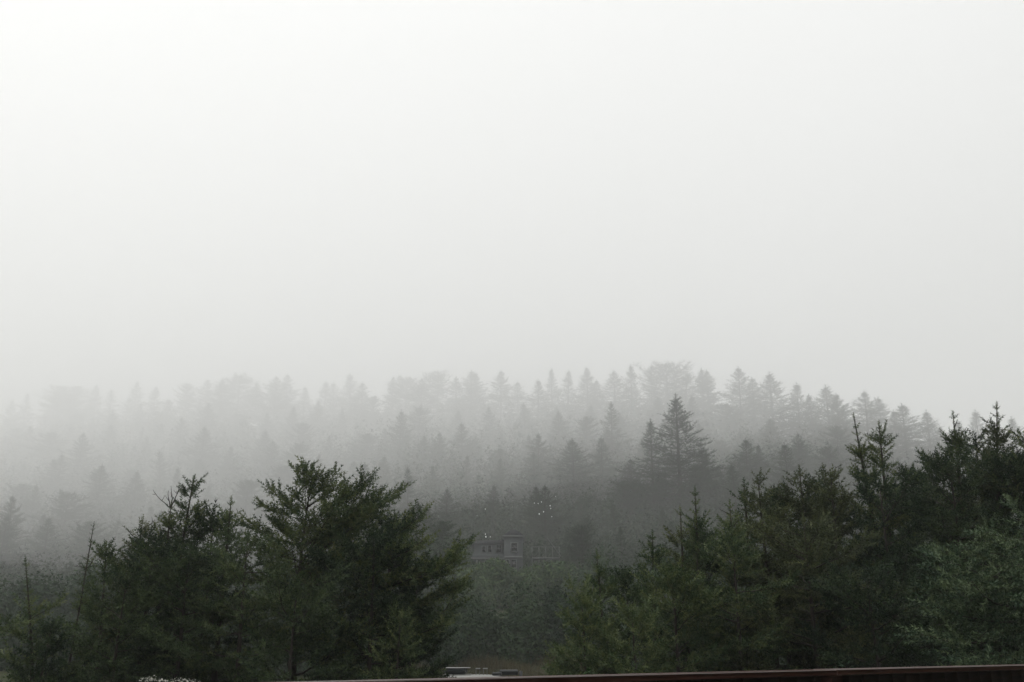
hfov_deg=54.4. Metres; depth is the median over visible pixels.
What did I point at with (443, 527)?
forest conifer
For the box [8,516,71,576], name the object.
forest conifer
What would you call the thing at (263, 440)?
forest conifer
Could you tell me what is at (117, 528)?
forest conifer
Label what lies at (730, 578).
spruce tree
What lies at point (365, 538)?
forest conifer
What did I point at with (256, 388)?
forest conifer
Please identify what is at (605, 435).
forest conifer
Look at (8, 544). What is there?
forest conifer
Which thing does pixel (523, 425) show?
forest conifer
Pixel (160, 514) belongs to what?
forest conifer
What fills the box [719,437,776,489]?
forest conifer
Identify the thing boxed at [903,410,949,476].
forest conifer
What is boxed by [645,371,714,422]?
forest conifer
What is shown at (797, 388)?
forest conifer
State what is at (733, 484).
forest conifer
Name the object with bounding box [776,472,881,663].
spruce tree
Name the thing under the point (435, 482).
forest conifer
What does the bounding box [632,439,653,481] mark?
forest conifer
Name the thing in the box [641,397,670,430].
forest conifer
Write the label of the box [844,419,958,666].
spruce tree
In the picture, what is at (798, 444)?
forest conifer
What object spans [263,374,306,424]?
forest conifer
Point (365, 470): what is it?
forest conifer
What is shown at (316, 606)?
spruce tree
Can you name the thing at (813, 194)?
sky
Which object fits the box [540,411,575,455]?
forest conifer
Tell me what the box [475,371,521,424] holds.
forest conifer
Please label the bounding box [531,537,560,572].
deck stair
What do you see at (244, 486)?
forest conifer
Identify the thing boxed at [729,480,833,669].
spruce tree
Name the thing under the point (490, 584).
shrub
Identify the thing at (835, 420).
forest conifer
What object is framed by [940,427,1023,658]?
spruce tree
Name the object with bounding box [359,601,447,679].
spruce tree
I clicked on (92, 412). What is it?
forest conifer
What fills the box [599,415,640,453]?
forest conifer
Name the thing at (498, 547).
window
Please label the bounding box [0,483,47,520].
forest conifer
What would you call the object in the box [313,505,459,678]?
spruce tree
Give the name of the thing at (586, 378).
forest conifer
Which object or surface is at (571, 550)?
forest conifer
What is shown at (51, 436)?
forest conifer
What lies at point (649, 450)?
forest conifer
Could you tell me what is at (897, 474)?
spruce tree
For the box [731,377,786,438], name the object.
forest conifer
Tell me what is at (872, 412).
forest conifer
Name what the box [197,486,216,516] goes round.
forest conifer
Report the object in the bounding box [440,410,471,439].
forest conifer
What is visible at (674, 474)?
forest conifer
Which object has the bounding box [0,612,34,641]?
spruce tree
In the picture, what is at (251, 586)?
shrub
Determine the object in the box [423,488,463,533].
forest conifer
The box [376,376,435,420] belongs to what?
forest conifer
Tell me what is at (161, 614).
spruce tree
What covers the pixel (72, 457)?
forest conifer
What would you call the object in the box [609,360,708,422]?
forest conifer
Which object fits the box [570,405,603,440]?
forest conifer
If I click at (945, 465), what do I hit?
spruce tree
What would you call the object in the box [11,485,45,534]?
forest conifer
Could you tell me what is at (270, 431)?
forest conifer
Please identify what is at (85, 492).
forest conifer
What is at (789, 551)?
spruce tree
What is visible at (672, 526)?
forest conifer
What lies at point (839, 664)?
shrub
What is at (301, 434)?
forest conifer
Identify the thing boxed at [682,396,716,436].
forest conifer
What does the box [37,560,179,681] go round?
spruce tree
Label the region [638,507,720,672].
spruce tree
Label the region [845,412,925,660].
spruce tree
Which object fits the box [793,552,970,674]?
spruce tree
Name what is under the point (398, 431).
forest conifer
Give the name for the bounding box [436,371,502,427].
forest conifer
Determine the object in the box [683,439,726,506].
forest conifer
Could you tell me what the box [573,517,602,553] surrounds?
forest conifer
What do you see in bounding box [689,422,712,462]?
forest conifer
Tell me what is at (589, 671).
shrub
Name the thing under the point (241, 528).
forest conifer
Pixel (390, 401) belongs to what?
forest conifer
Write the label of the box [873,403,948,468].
forest conifer
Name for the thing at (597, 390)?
forest conifer
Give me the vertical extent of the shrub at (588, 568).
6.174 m
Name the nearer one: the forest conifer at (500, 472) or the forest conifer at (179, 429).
the forest conifer at (500, 472)
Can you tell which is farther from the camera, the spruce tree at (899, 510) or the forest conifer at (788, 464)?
the forest conifer at (788, 464)
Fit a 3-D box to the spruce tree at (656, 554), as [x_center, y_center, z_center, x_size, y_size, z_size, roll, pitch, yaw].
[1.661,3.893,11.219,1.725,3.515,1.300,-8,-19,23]
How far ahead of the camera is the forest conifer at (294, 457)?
338.34 m
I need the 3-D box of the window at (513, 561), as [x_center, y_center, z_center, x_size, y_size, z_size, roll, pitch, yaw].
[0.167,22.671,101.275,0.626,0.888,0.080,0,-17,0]
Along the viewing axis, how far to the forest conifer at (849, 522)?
143.27 m
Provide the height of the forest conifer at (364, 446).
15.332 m
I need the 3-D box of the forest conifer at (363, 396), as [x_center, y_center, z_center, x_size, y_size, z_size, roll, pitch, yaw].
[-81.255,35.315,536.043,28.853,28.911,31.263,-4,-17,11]
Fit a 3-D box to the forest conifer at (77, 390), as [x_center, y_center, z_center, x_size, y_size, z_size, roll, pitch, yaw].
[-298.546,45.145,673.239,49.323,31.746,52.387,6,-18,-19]
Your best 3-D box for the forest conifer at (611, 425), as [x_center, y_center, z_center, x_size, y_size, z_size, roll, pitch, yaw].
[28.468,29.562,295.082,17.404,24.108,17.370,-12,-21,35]
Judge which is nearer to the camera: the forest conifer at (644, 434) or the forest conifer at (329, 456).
the forest conifer at (644, 434)
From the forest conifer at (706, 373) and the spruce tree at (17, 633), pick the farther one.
the forest conifer at (706, 373)
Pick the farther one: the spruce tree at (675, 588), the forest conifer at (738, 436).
the forest conifer at (738, 436)
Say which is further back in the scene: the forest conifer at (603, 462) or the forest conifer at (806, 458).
the forest conifer at (806, 458)
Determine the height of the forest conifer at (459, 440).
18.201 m
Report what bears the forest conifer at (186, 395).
on the ground at (2, 673)
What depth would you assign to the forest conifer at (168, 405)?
603.08 m
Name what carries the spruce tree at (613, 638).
on the ground at (2, 673)
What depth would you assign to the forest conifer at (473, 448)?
324.42 m
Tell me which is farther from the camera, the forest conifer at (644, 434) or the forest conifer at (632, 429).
the forest conifer at (632, 429)
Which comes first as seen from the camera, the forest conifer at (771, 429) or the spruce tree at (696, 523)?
the spruce tree at (696, 523)
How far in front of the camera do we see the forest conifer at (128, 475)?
366.82 m
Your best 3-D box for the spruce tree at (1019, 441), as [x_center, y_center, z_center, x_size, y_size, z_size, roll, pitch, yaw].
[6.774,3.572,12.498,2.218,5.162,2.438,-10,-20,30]
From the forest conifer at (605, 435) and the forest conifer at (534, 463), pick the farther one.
the forest conifer at (605, 435)
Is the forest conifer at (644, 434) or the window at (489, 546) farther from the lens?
the forest conifer at (644, 434)
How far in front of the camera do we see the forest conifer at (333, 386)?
588.42 m
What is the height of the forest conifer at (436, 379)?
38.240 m
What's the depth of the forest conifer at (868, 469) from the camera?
303.27 m
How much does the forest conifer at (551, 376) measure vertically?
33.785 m
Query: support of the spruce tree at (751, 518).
on the ground at (2, 673)
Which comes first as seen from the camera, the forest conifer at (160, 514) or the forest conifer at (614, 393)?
the forest conifer at (160, 514)
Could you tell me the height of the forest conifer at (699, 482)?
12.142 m
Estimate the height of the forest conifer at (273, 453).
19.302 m
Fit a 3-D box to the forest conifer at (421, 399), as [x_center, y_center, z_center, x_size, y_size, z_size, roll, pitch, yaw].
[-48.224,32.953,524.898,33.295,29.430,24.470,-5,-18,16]
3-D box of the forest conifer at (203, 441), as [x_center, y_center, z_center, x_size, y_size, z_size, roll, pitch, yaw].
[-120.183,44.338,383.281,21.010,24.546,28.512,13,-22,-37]
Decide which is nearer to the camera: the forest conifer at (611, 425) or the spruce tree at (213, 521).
the spruce tree at (213, 521)
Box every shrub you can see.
[0,568,75,624]
[26,555,149,620]
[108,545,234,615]
[208,565,301,623]
[384,534,474,594]
[407,603,492,666]
[442,580,553,663]
[444,558,531,609]
[502,560,582,606]
[526,585,606,661]
[548,542,658,601]
[583,669,594,674]
[631,542,739,604]
[827,659,853,668]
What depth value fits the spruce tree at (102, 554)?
11.60 m
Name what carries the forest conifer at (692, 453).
on the ground at (2, 673)
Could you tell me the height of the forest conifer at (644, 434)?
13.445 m
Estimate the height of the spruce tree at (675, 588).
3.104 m
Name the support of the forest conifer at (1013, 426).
on the ground at (2, 673)
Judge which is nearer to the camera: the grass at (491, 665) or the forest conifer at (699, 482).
the grass at (491, 665)
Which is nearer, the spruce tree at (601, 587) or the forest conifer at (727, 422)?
the spruce tree at (601, 587)
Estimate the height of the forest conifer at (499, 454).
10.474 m
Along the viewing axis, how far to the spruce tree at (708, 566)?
12.45 m
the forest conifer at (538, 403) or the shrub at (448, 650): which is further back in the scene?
the forest conifer at (538, 403)
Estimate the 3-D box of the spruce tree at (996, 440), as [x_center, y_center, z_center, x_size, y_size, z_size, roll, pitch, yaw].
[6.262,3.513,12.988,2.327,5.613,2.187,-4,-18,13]
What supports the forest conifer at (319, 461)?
on the ground at (2, 673)
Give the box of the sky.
[0,0,1023,464]
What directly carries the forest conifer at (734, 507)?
on the ground at (2, 673)
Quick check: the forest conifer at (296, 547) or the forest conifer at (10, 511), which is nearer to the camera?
the forest conifer at (296, 547)
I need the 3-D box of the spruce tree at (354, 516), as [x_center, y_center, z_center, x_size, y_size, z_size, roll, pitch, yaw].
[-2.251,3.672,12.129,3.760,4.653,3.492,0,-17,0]
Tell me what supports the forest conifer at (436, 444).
on the ground at (2, 673)
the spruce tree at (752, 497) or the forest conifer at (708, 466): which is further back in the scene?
the forest conifer at (708, 466)
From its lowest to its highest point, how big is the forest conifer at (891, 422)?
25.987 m
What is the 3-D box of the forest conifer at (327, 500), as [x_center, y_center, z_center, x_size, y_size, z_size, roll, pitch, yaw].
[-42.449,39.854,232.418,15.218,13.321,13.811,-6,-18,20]
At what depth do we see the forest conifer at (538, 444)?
255.41 m
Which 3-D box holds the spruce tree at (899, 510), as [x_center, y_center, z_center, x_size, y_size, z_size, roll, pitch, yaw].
[4.381,3.621,11.662,2.747,4.529,2.068,12,-21,-34]
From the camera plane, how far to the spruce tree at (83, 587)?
11.26 m
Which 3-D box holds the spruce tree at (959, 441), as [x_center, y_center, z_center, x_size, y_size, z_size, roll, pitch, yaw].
[5.855,3.669,13.320,2.888,5.542,3.024,0,-17,0]
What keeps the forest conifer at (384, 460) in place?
on the ground at (2, 673)
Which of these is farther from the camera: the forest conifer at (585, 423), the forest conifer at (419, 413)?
the forest conifer at (419, 413)
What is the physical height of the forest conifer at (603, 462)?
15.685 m
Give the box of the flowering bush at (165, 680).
[139,675,199,681]
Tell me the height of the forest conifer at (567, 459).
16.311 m
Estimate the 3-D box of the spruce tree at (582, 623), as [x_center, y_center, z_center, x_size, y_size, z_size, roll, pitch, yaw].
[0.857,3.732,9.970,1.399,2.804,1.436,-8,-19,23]
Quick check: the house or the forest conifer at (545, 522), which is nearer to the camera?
the house
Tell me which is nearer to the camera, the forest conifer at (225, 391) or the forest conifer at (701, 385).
the forest conifer at (701, 385)
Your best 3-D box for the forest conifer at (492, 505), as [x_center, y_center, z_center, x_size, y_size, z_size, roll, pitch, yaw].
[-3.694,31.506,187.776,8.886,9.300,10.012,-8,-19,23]
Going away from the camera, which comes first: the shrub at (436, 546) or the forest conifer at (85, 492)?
the shrub at (436, 546)
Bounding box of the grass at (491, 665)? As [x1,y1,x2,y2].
[395,650,584,675]
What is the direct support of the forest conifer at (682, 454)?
on the ground at (2, 673)
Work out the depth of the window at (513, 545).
101.75 m
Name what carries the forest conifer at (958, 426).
on the ground at (2, 673)
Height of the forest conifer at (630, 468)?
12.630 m
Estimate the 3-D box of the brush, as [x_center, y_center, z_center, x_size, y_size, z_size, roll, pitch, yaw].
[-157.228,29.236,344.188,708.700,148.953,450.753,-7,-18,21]
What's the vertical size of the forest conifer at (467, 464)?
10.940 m
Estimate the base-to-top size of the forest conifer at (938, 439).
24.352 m
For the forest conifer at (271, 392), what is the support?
on the ground at (2, 673)
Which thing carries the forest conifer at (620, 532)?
on the ground at (2, 673)
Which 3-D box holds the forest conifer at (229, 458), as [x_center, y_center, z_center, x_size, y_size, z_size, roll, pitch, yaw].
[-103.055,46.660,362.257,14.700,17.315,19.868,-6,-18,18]
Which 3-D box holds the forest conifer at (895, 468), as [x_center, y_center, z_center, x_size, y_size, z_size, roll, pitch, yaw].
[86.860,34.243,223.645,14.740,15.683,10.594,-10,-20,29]
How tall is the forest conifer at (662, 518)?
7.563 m
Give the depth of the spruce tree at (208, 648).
11.78 m
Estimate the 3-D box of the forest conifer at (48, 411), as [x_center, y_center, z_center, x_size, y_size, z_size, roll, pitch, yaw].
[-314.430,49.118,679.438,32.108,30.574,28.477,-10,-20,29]
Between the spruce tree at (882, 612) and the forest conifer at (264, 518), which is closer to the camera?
the spruce tree at (882, 612)
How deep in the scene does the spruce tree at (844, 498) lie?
12.42 m
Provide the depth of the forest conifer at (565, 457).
253.08 m
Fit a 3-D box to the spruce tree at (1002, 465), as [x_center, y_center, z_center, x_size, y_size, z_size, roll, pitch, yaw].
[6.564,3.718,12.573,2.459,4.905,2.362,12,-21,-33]
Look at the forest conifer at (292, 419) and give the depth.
473.22 m
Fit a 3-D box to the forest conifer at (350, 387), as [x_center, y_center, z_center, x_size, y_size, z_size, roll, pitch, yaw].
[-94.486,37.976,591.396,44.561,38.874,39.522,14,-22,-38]
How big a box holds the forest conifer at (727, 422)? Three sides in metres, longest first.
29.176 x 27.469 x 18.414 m
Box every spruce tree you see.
[0,557,85,681]
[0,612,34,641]
[0,615,91,681]
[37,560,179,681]
[43,523,96,681]
[60,537,142,681]
[62,524,194,681]
[86,514,168,681]
[109,537,259,681]
[131,486,219,680]
[132,526,339,681]
[135,473,223,681]
[141,499,266,680]
[172,496,258,681]
[185,556,366,681]
[217,456,480,681]
[275,513,461,681]
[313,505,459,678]
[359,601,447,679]
[373,551,456,678]
[539,572,630,675]
[552,548,635,674]
[584,589,674,673]
[589,562,674,672]
[622,529,696,672]
[624,558,730,673]
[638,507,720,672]
[661,521,837,672]
[666,515,766,670]
[667,484,753,672]
[707,479,787,670]
[708,499,780,670]
[709,504,924,674]
[714,467,827,670]
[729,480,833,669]
[752,466,872,668]
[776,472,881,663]
[781,463,909,668]
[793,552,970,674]
[822,463,987,674]
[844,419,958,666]
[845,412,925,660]
[849,462,966,659]
[885,444,1023,671]
[891,493,1023,671]
[905,411,1021,663]
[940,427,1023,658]
[948,401,1023,655]
[952,445,1023,657]
[984,428,1023,653]
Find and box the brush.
[0,397,1016,673]
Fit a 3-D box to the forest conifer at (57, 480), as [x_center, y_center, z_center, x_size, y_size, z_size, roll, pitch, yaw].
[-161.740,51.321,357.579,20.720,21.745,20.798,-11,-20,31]
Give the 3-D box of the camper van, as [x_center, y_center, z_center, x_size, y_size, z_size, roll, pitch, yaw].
[-1.087,9.916,25.660,2.746,2.820,3.715,0,-17,0]
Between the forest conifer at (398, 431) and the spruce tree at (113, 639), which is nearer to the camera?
the spruce tree at (113, 639)
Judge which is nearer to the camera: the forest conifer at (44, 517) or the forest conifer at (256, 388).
the forest conifer at (44, 517)
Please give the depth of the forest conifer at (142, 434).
483.91 m
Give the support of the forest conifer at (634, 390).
on the ground at (2, 673)
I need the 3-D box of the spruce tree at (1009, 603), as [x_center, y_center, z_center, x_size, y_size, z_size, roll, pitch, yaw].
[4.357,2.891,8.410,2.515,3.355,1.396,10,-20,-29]
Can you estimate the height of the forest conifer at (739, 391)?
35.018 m
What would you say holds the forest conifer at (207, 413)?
on the ground at (2, 673)
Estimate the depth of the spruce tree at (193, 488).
12.86 m
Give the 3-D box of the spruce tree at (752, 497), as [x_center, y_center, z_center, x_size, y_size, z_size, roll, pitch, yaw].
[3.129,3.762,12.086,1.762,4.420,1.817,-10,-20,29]
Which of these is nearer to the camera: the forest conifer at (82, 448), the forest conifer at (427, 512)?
the forest conifer at (427, 512)
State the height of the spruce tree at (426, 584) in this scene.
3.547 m
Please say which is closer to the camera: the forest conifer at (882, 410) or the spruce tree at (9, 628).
the spruce tree at (9, 628)
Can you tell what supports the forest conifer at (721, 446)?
on the ground at (2, 673)
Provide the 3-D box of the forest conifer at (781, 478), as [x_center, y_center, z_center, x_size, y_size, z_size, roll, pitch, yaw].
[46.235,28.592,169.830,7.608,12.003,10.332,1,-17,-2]
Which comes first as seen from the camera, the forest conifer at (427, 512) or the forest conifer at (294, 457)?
the forest conifer at (427, 512)
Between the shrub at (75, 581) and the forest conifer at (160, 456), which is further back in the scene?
the forest conifer at (160, 456)
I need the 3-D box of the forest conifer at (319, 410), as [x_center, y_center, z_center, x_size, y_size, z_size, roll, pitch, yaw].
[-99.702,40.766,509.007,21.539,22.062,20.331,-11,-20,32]
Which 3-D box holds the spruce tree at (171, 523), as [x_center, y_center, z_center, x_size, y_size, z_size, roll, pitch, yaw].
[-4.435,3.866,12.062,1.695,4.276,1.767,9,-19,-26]
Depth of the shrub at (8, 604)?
57.41 m
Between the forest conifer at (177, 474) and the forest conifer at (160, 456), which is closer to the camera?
the forest conifer at (177, 474)
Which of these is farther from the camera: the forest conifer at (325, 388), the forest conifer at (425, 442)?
the forest conifer at (325, 388)
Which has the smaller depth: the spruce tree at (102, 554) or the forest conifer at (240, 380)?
the spruce tree at (102, 554)
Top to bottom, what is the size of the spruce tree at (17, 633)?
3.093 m
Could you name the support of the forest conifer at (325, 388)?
on the ground at (2, 673)
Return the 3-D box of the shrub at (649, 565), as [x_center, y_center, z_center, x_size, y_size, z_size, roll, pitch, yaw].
[11.477,15.967,64.114,7.771,6.100,7.443,0,-17,0]
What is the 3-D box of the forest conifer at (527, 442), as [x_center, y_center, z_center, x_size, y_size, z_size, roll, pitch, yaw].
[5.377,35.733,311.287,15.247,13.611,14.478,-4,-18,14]
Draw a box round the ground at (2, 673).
[0,421,906,681]
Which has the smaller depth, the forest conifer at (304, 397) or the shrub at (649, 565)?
the shrub at (649, 565)
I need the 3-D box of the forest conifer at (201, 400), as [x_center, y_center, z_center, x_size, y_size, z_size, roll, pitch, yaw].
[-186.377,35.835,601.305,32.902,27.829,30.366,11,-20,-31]
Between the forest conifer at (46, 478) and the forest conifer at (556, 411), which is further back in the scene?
the forest conifer at (556, 411)
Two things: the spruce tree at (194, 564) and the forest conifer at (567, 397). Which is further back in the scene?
the forest conifer at (567, 397)
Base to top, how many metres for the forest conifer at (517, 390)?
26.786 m
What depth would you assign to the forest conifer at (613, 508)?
151.00 m
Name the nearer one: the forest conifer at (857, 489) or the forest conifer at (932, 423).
the forest conifer at (857, 489)
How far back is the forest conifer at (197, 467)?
357.97 m
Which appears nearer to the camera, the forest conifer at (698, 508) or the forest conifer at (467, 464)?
the forest conifer at (698, 508)
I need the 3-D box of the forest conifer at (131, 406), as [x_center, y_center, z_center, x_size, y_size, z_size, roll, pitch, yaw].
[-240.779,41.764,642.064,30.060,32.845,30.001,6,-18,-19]
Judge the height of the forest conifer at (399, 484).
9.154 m
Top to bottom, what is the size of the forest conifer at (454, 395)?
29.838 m
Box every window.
[488,545,491,552]
[496,545,500,552]
[510,542,517,552]
[511,559,516,567]
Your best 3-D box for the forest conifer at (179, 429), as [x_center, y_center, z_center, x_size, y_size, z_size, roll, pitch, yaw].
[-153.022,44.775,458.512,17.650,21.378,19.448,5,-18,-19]
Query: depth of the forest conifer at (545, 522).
151.99 m
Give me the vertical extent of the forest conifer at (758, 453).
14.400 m
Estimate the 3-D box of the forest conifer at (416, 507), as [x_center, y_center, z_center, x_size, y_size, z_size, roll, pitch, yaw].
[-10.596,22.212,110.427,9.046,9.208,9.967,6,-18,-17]
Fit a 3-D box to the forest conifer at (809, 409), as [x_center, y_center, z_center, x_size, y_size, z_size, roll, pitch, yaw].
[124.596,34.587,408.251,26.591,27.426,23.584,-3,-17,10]
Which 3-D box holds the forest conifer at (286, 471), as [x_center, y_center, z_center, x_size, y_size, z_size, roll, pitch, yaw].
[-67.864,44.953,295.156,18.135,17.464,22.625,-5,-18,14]
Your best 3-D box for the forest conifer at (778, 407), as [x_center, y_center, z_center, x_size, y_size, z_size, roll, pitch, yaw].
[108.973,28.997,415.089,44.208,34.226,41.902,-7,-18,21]
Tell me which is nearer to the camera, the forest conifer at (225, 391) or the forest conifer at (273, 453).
the forest conifer at (273, 453)
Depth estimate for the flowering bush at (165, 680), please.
6.25 m
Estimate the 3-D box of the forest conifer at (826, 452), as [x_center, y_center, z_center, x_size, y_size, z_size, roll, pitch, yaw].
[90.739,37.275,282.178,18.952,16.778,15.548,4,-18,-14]
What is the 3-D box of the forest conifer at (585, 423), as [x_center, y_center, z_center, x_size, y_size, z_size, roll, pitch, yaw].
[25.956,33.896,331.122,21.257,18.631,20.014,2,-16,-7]
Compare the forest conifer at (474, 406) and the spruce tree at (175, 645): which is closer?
the spruce tree at (175, 645)
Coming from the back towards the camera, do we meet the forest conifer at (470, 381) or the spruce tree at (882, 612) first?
the forest conifer at (470, 381)
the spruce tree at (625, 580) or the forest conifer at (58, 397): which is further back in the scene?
the forest conifer at (58, 397)
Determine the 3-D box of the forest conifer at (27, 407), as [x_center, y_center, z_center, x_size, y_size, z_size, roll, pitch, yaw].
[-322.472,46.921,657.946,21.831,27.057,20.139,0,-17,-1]
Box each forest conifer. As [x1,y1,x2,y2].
[0,399,21,431]
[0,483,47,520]
[0,495,33,560]
[0,515,30,570]
[4,393,36,429]
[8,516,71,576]
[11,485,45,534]
[16,385,86,424]
[16,431,72,475]
[20,490,96,545]
[20,513,55,552]
[28,394,65,427]
[31,385,104,425]
[34,457,64,504]
[37,454,83,510]
[48,520,115,571]
[50,467,121,507]
[53,526,90,565]
[55,432,104,493]
[59,441,92,468]
[70,464,128,524]
[76,385,107,423]
[90,520,130,557]
[93,389,121,424]
[110,471,161,519]
[112,468,149,493]
[115,381,148,421]
[127,505,155,537]
[129,427,156,452]
[132,386,169,423]
[137,451,176,503]
[138,510,170,544]
[152,502,198,547]
[153,400,181,421]
[158,469,193,511]
[160,427,222,484]
[166,383,200,418]
[167,417,198,455]
[178,380,218,420]
[185,379,245,427]
[185,459,215,489]
[186,403,220,443]
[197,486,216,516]
[203,446,244,488]
[204,371,262,425]
[207,478,280,533]
[228,526,255,560]
[233,375,303,428]
[237,382,279,424]
[238,440,287,484]
[242,429,278,475]
[249,500,273,539]
[251,412,278,446]
[254,464,300,514]
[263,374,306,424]
[273,407,300,450]
[274,441,313,491]
[281,422,319,462]
[288,522,311,565]
[293,385,319,422]
[295,454,327,501]
[303,401,339,438]
[305,381,346,424]
[313,435,337,465]
[313,486,335,522]
[321,381,350,421]
[323,374,366,422]
[334,383,382,428]
[338,461,360,484]
[342,433,387,471]
[343,464,396,513]
[345,528,395,567]
[369,455,396,490]
[375,411,416,468]
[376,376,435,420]
[379,376,406,419]
[384,378,442,426]
[384,468,429,524]
[387,481,419,515]
[397,434,441,480]
[404,404,440,448]
[404,501,436,559]
[407,370,467,420]
[413,520,485,564]
[415,432,452,475]
[417,503,438,538]
[422,468,451,498]
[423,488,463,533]
[430,376,473,420]
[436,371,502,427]
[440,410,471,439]
[445,456,478,494]
[446,370,498,425]
[447,422,481,475]
[464,437,488,465]
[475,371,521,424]
[476,484,512,528]
[477,407,504,453]
[484,448,519,478]
[484,457,520,497]
[496,382,536,422]
[497,402,543,446]
[498,486,574,547]
[507,433,555,483]
[510,380,560,429]
[510,452,554,495]
[516,434,545,465]
[517,486,564,541]
[534,367,572,419]
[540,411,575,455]
[542,406,572,437]
[543,439,621,507]
[544,438,587,480]
[546,523,616,578]
[547,369,586,419]
[561,366,609,426]
[561,416,608,456]
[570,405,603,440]
[571,438,626,497]
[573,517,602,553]
[579,379,612,420]
[586,428,624,464]
[587,402,633,472]
[592,370,649,426]
[596,414,641,443]
[598,505,635,540]
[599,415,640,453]
[599,457,650,511]
[608,393,738,518]
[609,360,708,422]
[610,526,634,565]
[612,364,657,427]
[616,418,685,518]
[628,364,669,424]
[632,423,662,452]
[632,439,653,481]
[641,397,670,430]
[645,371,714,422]
[648,509,670,547]
[650,519,683,557]
[656,449,690,494]
[661,408,695,450]
[666,442,693,473]
[673,466,724,517]
[681,368,721,432]
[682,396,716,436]
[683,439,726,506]
[685,458,733,500]
[686,503,713,536]
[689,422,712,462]
[694,369,728,432]
[704,368,782,439]
[705,402,760,446]
[706,463,762,520]
[707,439,743,471]
[718,371,826,445]
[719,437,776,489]
[720,500,751,538]
[730,430,746,456]
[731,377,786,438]
[752,446,773,486]
[755,419,790,459]
[762,444,814,499]
[767,476,799,532]
[776,382,825,444]
[783,433,815,482]
[786,394,851,449]
[788,439,817,478]
[802,384,872,453]
[807,444,854,492]
[813,394,879,461]
[816,423,870,467]
[842,391,901,457]
[843,447,877,491]
[845,503,870,538]
[849,478,868,507]
[858,398,911,462]
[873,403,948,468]
[875,409,931,464]
[880,461,901,488]
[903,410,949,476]
[913,448,948,492]
[919,428,951,461]
[937,420,982,481]
[967,410,1006,457]
[992,416,1023,453]
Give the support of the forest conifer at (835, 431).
on the ground at (2, 673)
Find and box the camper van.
[445,667,521,677]
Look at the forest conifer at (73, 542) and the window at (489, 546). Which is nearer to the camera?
the window at (489, 546)
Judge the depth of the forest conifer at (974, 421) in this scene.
425.47 m
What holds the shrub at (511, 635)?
on the ground at (2, 673)
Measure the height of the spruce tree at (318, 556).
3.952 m
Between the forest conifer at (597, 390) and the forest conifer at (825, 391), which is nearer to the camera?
the forest conifer at (825, 391)
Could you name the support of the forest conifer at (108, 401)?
on the ground at (2, 673)
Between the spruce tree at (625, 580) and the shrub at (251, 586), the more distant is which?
the shrub at (251, 586)
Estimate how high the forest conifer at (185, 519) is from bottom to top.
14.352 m
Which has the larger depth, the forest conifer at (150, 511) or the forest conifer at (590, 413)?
the forest conifer at (590, 413)
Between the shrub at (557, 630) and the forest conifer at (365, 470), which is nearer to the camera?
the shrub at (557, 630)
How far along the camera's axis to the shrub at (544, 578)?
81.06 m
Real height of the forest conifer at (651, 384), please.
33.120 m
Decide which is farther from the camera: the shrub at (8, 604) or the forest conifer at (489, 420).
the forest conifer at (489, 420)
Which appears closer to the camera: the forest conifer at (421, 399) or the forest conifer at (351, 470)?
the forest conifer at (351, 470)
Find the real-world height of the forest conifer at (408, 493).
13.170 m
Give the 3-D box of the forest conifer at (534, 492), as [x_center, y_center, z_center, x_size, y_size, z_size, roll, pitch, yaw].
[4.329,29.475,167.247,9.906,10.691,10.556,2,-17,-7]
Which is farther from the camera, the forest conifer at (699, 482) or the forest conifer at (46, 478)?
the forest conifer at (46, 478)
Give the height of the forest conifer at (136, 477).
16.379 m
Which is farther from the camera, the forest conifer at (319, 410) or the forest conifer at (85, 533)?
the forest conifer at (319, 410)
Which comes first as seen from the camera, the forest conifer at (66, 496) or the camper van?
the camper van
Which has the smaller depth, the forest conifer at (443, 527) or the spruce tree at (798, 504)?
the spruce tree at (798, 504)
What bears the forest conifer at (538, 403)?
on the ground at (2, 673)
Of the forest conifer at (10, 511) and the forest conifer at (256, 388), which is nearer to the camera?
the forest conifer at (10, 511)
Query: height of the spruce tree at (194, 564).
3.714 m
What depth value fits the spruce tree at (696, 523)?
11.73 m
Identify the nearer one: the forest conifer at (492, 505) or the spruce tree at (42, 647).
the spruce tree at (42, 647)
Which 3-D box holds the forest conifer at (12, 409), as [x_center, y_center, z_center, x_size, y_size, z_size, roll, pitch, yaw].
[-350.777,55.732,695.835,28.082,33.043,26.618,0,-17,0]
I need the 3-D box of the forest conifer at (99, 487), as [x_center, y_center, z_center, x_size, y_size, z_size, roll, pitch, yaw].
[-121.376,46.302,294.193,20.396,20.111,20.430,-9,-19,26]
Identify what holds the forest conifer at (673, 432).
on the ground at (2, 673)
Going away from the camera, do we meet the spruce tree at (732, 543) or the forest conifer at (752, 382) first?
the spruce tree at (732, 543)
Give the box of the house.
[471,529,524,574]
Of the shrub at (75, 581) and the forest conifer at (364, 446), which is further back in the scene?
the forest conifer at (364, 446)

